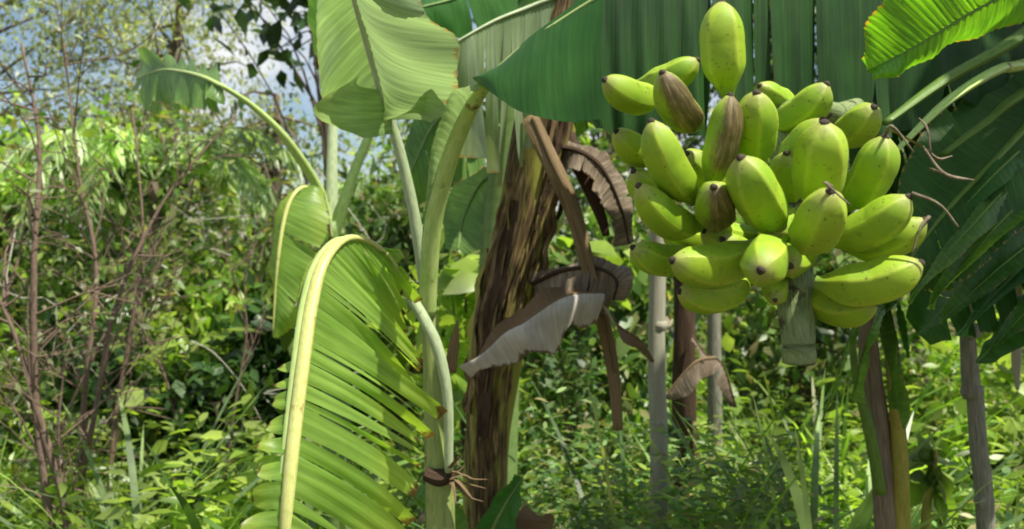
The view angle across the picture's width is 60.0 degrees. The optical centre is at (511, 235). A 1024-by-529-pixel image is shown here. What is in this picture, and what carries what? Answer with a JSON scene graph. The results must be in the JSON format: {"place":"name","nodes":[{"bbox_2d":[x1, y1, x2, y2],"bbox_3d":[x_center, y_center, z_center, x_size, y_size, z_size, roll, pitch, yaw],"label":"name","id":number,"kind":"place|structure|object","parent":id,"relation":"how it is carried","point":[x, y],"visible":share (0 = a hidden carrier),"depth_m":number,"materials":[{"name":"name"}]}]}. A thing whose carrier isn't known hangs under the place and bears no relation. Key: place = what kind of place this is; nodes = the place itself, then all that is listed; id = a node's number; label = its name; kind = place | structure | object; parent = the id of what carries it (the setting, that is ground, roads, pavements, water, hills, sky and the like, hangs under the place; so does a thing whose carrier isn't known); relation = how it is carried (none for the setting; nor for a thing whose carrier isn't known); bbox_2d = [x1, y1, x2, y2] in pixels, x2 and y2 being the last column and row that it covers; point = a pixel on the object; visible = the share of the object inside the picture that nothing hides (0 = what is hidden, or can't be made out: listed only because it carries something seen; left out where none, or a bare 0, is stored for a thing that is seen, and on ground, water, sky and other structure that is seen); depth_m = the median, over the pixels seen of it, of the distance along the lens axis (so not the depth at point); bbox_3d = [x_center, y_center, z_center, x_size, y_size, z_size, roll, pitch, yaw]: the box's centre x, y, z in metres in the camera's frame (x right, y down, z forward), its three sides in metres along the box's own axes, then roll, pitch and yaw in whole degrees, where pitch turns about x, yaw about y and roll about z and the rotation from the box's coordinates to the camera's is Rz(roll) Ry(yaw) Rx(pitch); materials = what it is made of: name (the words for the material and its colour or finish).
{"place":"outdoors","nodes":[
{"label":"outdoors","id":0,"kind":"place"},
{"bbox_2d":[0,0,953,238],"label":"sky","id":1,"kind":"structure","parent":0,"point":[305,104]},
{"bbox_2d":[0,239,1023,528],"bbox_3d":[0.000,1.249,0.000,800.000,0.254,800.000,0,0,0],"label":"ground","id":2,"kind":"structure","parent":0,"point":[526,363],"depth_m":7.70,"materials":[{"name":"green plant"}]},
{"bbox_2d":[0,301,93,519],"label":"shrub","id":3,"kind":"object","parent":2,"relation":"on","point":[5,412],"visible":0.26,"depth_m":3.89,"materials":[{"name":"green plant"}]},
{"bbox_2d":[0,162,149,407],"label":"palm","id":4,"kind":"object","parent":2,"relation":"on","point":[17,197],"visible":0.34,"depth_m":5.08,"materials":[{"name":"green plant"}]},
{"bbox_2d":[0,42,177,528],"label":"bare shrub","id":5,"kind":"object","parent":2,"relation":"on","point":[43,445],"visible":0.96,"depth_m":2.60,"materials":[{"name":"brown plant"}]},
{"bbox_2d":[0,300,204,486],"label":"shrub","id":6,"kind":"object","parent":2,"relation":"on","point":[67,394],"visible":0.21,"depth_m":3.90,"materials":[{"name":"green plant"}]},
{"bbox_2d":[0,36,223,510],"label":"bare shrub","id":7,"kind":"object","parent":2,"relation":"on","point":[126,358],"visible":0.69,"depth_m":3.01,"materials":[{"name":"brown plant"}]},
{"bbox_2d":[0,184,234,427],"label":"shrub","id":8,"kind":"object","parent":2,"relation":"on","point":[69,293],"visible":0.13,"depth_m":4.67,"materials":[{"name":"green plant"}]},
{"bbox_2d":[0,0,280,527],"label":"bare shrub","id":9,"kind":"object","parent":2,"relation":"on","point":[104,368],"visible":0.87,"depth_m":2.81,"materials":[{"name":"brown plant"}]},
{"bbox_2d":[0,0,310,293],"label":"tree","id":10,"kind":"object","parent":2,"relation":"on","point":[175,28],"visible":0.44,"depth_m":7.04,"materials":[{"name":"green plant"}]},
{"bbox_2d":[0,0,311,290],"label":"tree","id":11,"kind":"object","parent":2,"relation":"on","point":[3,4],"visible":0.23,"depth_m":8.17,"materials":[{"name":"green plant"}]},
{"bbox_2d":[77,289,263,478],"bbox_3d":[-1.435,0.773,3.889,1.069,1.073,0.664,0,0,0],"label":"shrub","id":12,"kind":"object","parent":2,"relation":"on","point":[152,435],"visible":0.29,"depth_m":3.83,"materials":[{"name":"green plant"}]},
{"bbox_2d":[0,119,344,441],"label":"palm","id":13,"kind":"object","parent":2,"relation":"on","point":[246,173],"visible":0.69,"depth_m":4.82,"materials":[{"name":"green plant"}]},
{"bbox_2d":[96,452,251,528],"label":"grass tussock","id":14,"kind":"object","parent":2,"relation":"on","point":[155,502],"depth_m":2.69,"materials":[{"name":"green plant"}]},
{"bbox_2d":[64,208,289,480],"bbox_3d":[-1.339,0.585,3.719,0.936,1.408,0.544,0,0,0],"label":"bare shrub","id":15,"kind":"object","parent":2,"relation":"on","point":[244,351],"visible":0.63,"depth_m":3.64,"materials":[{"name":"brown plant"}]},
{"bbox_2d":[0,382,353,527],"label":"grass tussock","id":16,"kind":"object","parent":2,"relation":"on","point":[178,505],"depth_m":2.74,"materials":[{"name":"green plant"}]},
{"bbox_2d":[0,355,393,528],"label":"grass tussock","id":17,"kind":"object","parent":2,"relation":"on","point":[137,506],"depth_m":2.69,"materials":[{"name":"green plant"}]},
{"bbox_2d":[119,338,284,485],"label":"shrub","id":18,"kind":"object","parent":2,"relation":"on","point":[207,367],"visible":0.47,"depth_m":3.75,"materials":[{"name":"green plant"}]},
{"bbox_2d":[0,0,460,490],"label":"dry twigs","id":19,"kind":"object","parent":2,"relation":"on","point":[10,252],"visible":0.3,"depth_m":3.73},
{"bbox_2d":[114,209,353,485],"bbox_3d":[-1.487,0.586,4.607,1.235,1.451,1.401,0,0,-41],"label":"shrub","id":20,"kind":"object","parent":2,"relation":"on","point":[217,295],"visible":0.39,"depth_m":4.49,"materials":[{"name":"green plant"}]},
{"bbox_2d":[126,0,372,528],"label":"banana plant","id":21,"kind":"object","parent":2,"relation":"on","point":[314,212],"visible":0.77,"depth_m":2.48,"materials":[{"name":"green plant"}]},
{"bbox_2d":[132,90,386,280],"bbox_3d":[-1.829,0.021,6.656,2.179,2.469,2.223,0,0,-25],"label":"tree","id":22,"kind":"object","parent":2,"relation":"on","point":[274,172],"visible":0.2,"depth_m":6.55,"materials":[{"name":"green plant"}]},
{"bbox_2d":[163,267,366,481],"bbox_3d":[-1.150,0.728,4.165,0.961,1.174,0.947,0,0,0],"label":"shrub","id":23,"kind":"object","parent":2,"relation":"on","point":[271,344],"visible":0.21,"depth_m":4.07,"materials":[{"name":"green plant"}]},
{"bbox_2d":[179,0,353,433],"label":"tree","id":24,"kind":"object","parent":2,"relation":"on","point":[271,35],"visible":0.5,"depth_m":4.54,"materials":[{"name":"green plant"}]},
{"bbox_2d":[0,419,583,528],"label":"grass tussock","id":25,"kind":"object","parent":2,"relation":"on","point":[193,520],"depth_m":2.42,"materials":[{"name":"green plant"}]},
{"bbox_2d":[127,388,556,528],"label":"grass tussock","id":26,"kind":"object","parent":2,"relation":"on","point":[420,519],"depth_m":2.31,"materials":[{"name":"green plant"}]},
{"bbox_2d":[515,504,553,528],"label":"dry leaf","id":27,"kind":"object","parent":26,"relation":"on","point":[527,517],"visible":0.97,"depth_m":1.69,"materials":[{"name":"brown plant"}]},
{"bbox_2d":[271,180,424,432],"bbox_3d":[-0.855,0.456,5.414,1.184,1.594,1.020,0,0,0],"label":"palm","id":28,"kind":"object","parent":2,"relation":"on","point":[361,186],"visible":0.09,"depth_m":5.19,"materials":[{"name":"green plant"}]},
{"bbox_2d":[268,154,479,476],"bbox_3d":[-0.634,0.414,4.423,1.136,1.676,1.088,0,0,18],"label":"shrub","id":29,"kind":"object","parent":2,"relation":"on","point":[394,225],"visible":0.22,"depth_m":4.34,"materials":[{"name":"green plant"}]},
{"bbox_2d":[240,0,604,528],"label":"banana plant","id":30,"kind":"object","parent":2,"relation":"on","point":[384,65],"visible":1,"depth_m":1.30,"materials":[{"name":"green plant"}]},
{"bbox_2d":[292,68,581,254],"bbox_3d":[-0.582,-0.449,7.551,2.560,3.409,2.368,0,0,36],"label":"tree","id":31,"kind":"object","parent":2,"relation":"on","point":[389,141],"visible":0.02,"depth_m":7.43,"materials":[{"name":"green plant"}]},
{"bbox_2d":[390,228,542,497],"bbox_3d":[-0.155,0.517,3.190,0.596,1.518,0.544,0,0,0],"label":"shrub","id":32,"kind":"object","parent":2,"relation":"on","point":[456,282],"visible":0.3,"depth_m":3.13,"materials":[{"name":"green plant"}]},
{"bbox_2d":[412,474,523,528],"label":"banana sucker","id":33,"kind":"object","parent":2,"relation":"on","point":[503,509],"visible":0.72,"depth_m":1.67,"materials":[{"name":"green plant"}]},
{"bbox_2d":[404,0,588,484],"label":"banana plant","id":34,"kind":"object","parent":2,"relation":"on","point":[500,33],"visible":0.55,"depth_m":2.13,"materials":[{"name":"green plant"}]},
{"bbox_2d":[0,348,1023,528],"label":"broadleaf weeds","id":35,"kind":"object","parent":2,"relation":"on","point":[211,510],"visible":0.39,"depth_m":2.73,"materials":[{"name":"green plant"}]},
{"bbox_2d":[0,349,1023,528],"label":"weeds","id":36,"kind":"object","parent":2,"relation":"on","point":[601,521],"visible":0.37,"depth_m":2.17,"materials":[{"name":"green plant"}]},
{"bbox_2d":[0,60,1023,450],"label":"climbing vines","id":37,"kind":"object","parent":2,"relation":"on","point":[10,120],"visible":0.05,"depth_m":5.00,"materials":[{"name":"green plant"}]},
{"bbox_2d":[0,19,1023,428],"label":"undergrowth","id":38,"kind":"object","parent":2,"relation":"on","point":[602,145],"visible":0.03,"depth_m":6.04,"materials":[{"name":"green plant"}]},
{"bbox_2d":[0,204,1023,513],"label":"broad leaves","id":39,"kind":"object","parent":2,"relation":"on","point":[598,246],"visible":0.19,"depth_m":3.88,"materials":[{"name":"green plant"}]},
{"bbox_2d":[459,0,654,528],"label":"dead banana plant","id":40,"kind":"object","parent":2,"relation":"on","point":[527,300],"visible":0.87,"depth_m":1.93,"materials":[{"name":"brown plant"}]},
{"bbox_2d":[385,3,772,293],"bbox_3d":[0.580,-0.555,7.437,3.459,3.625,3.048,0,0,-35],"label":"tree","id":41,"kind":"object","parent":2,"relation":"on","point":[609,136],"depth_m":7.24,"materials":[{"name":"green plant"}]},
{"bbox_2d":[518,309,648,516],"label":"shrub","id":42,"kind":"object","parent":2,"relation":"on","point":[576,393],"visible":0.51,"depth_m":3.16,"materials":[{"name":"green plant"}]},
{"bbox_2d":[518,193,729,461],"bbox_3d":[0.393,0.489,3.890,1.098,1.452,0.923,0,0,14],"label":"shrub","id":43,"kind":"object","parent":2,"relation":"on","point":[631,356],"visible":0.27,"depth_m":3.82,"materials":[{"name":"green plant"}]},
{"bbox_2d":[389,377,925,528],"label":"grass tussock","id":44,"kind":"object","parent":2,"relation":"on","point":[609,486],"depth_m":1.99,"materials":[{"name":"green plant"}]},
{"bbox_2d":[648,230,668,528],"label":"wooden stake","id":45,"kind":"object","parent":2,"relation":"on","point":[657,328],"visible":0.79,"depth_m":2.28,"materials":[{"name":"grey wood"}]},
{"bbox_2d":[316,368,1022,528],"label":"grass tussock","id":46,"kind":"object","parent":2,"relation":"on","point":[578,486],"depth_m":2.04,"materials":[{"name":"green plant"}]},
{"bbox_2d":[666,276,736,523],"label":"dead banana plant","id":47,"kind":"object","parent":2,"relation":"on","point":[689,371],"visible":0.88,"depth_m":2.96,"materials":[{"name":"brown plant"}]},
{"bbox_2d":[707,313,723,492],"bbox_3d":[0.733,0.606,3.200,0.062,1.626,0.063,0,0,0],"label":"grey pole","id":48,"kind":"object","parent":2,"relation":"on","point":[713,337],"visible":0.25,"depth_m":3.18,"materials":[{"name":"grey wood"}]},
{"bbox_2d":[600,403,834,525],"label":"grass tussock","id":49,"kind":"object","parent":2,"relation":"on","point":[738,455],"depth_m":2.93,"materials":[{"name":"green plant"}]},
{"bbox_2d":[456,413,1009,528],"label":"grass tussock","id":50,"kind":"object","parent":2,"relation":"on","point":[673,485],"depth_m":2.54,"materials":[{"name":"green plant"}]},
{"bbox_2d":[544,350,987,527],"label":"grass tussock","id":51,"kind":"object","parent":2,"relation":"on","point":[794,452],"depth_m":3.16,"materials":[{"name":"green plant"}]},
{"bbox_2d":[535,364,1023,528],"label":"grass tussock","id":52,"kind":"object","parent":2,"relation":"on","point":[814,490],"depth_m":2.32,"materials":[{"name":"green plant"}]},
{"bbox_2d":[619,0,955,340],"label":"tree","id":53,"kind":"object","parent":2,"relation":"on","point":[772,78],"visible":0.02,"depth_m":7.77,"materials":[{"name":"green plant"}]},
{"bbox_2d":[572,0,1023,389],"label":"banana plant","id":54,"kind":"object","parent":2,"relation":"on","point":[912,60],"visible":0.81,"depth_m":1.40,"materials":[{"name":"green plant"}]},
{"bbox_2d":[601,0,973,365],"bbox_3d":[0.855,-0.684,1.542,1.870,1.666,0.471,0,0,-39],"label":"banana bunch","id":55,"kind":"object","parent":54,"relation":"hanging from","point":[798,197],"visible":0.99,"depth_m":0.97,"materials":[{"name":"green food"}]},
{"bbox_2d":[696,223,947,480],"bbox_3d":[1.429,0.466,4.307,1.277,1.602,1.182,0,0,-32],"label":"shrub","id":56,"kind":"object","parent":2,"relation":"on","point":[765,357],"visible":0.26,"depth_m":4.18,"materials":[{"name":"green plant"}]},
{"bbox_2d":[629,343,1023,526],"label":"grass tussock","id":57,"kind":"object","parent":2,"relation":"on","point":[917,402],"depth_m":3.06,"materials":[{"name":"green plant"}]},
{"bbox_2d":[629,378,1023,528],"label":"grass tussock","id":58,"kind":"object","parent":2,"relation":"on","point":[803,513],"depth_m":2.08,"materials":[{"name":"green plant"}]},
{"bbox_2d":[704,0,990,379],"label":"tree","id":59,"kind":"object","parent":2,"relation":"on","point":[815,77],"visible":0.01,"depth_m":7.28,"materials":[{"name":"green plant"}]},
{"bbox_2d":[821,298,910,528],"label":"banana plant","id":60,"kind":"object","parent":2,"relation":"on","point":[885,437],"visible":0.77,"depth_m":1.76,"materials":[{"name":"green plant"}]},
{"bbox_2d":[815,325,1023,469],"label":"shrub","id":61,"kind":"object","parent":2,"relation":"on","point":[932,365],"visible":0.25,"depth_m":3.94,"materials":[{"name":"green plant"}]},
{"bbox_2d":[909,426,958,528],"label":"sapling","id":62,"kind":"object","parent":2,"relation":"on","point":[940,492],"visible":0.96,"depth_m":2.10,"materials":[{"name":"green plant"}]},
{"bbox_2d":[847,399,1023,528],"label":"shrub","id":63,"kind":"object","parent":2,"relation":"on","point":[942,440],"visible":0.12,"depth_m":2.88,"materials":[{"name":"green plant"}]},
{"bbox_2d":[915,394,1023,528],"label":"shrub","id":64,"kind":"object","parent":2,"relation":"on","point":[1013,429],"visible":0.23,"depth_m":2.88,"materials":[{"name":"green plant"}]},
{"bbox_2d":[959,304,995,528],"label":"wooden stake","id":65,"kind":"object","parent":2,"relation":"on","point":[972,391],"visible":0.66,"depth_m":1.89,"materials":[{"name":"grey wood"}]}
]}

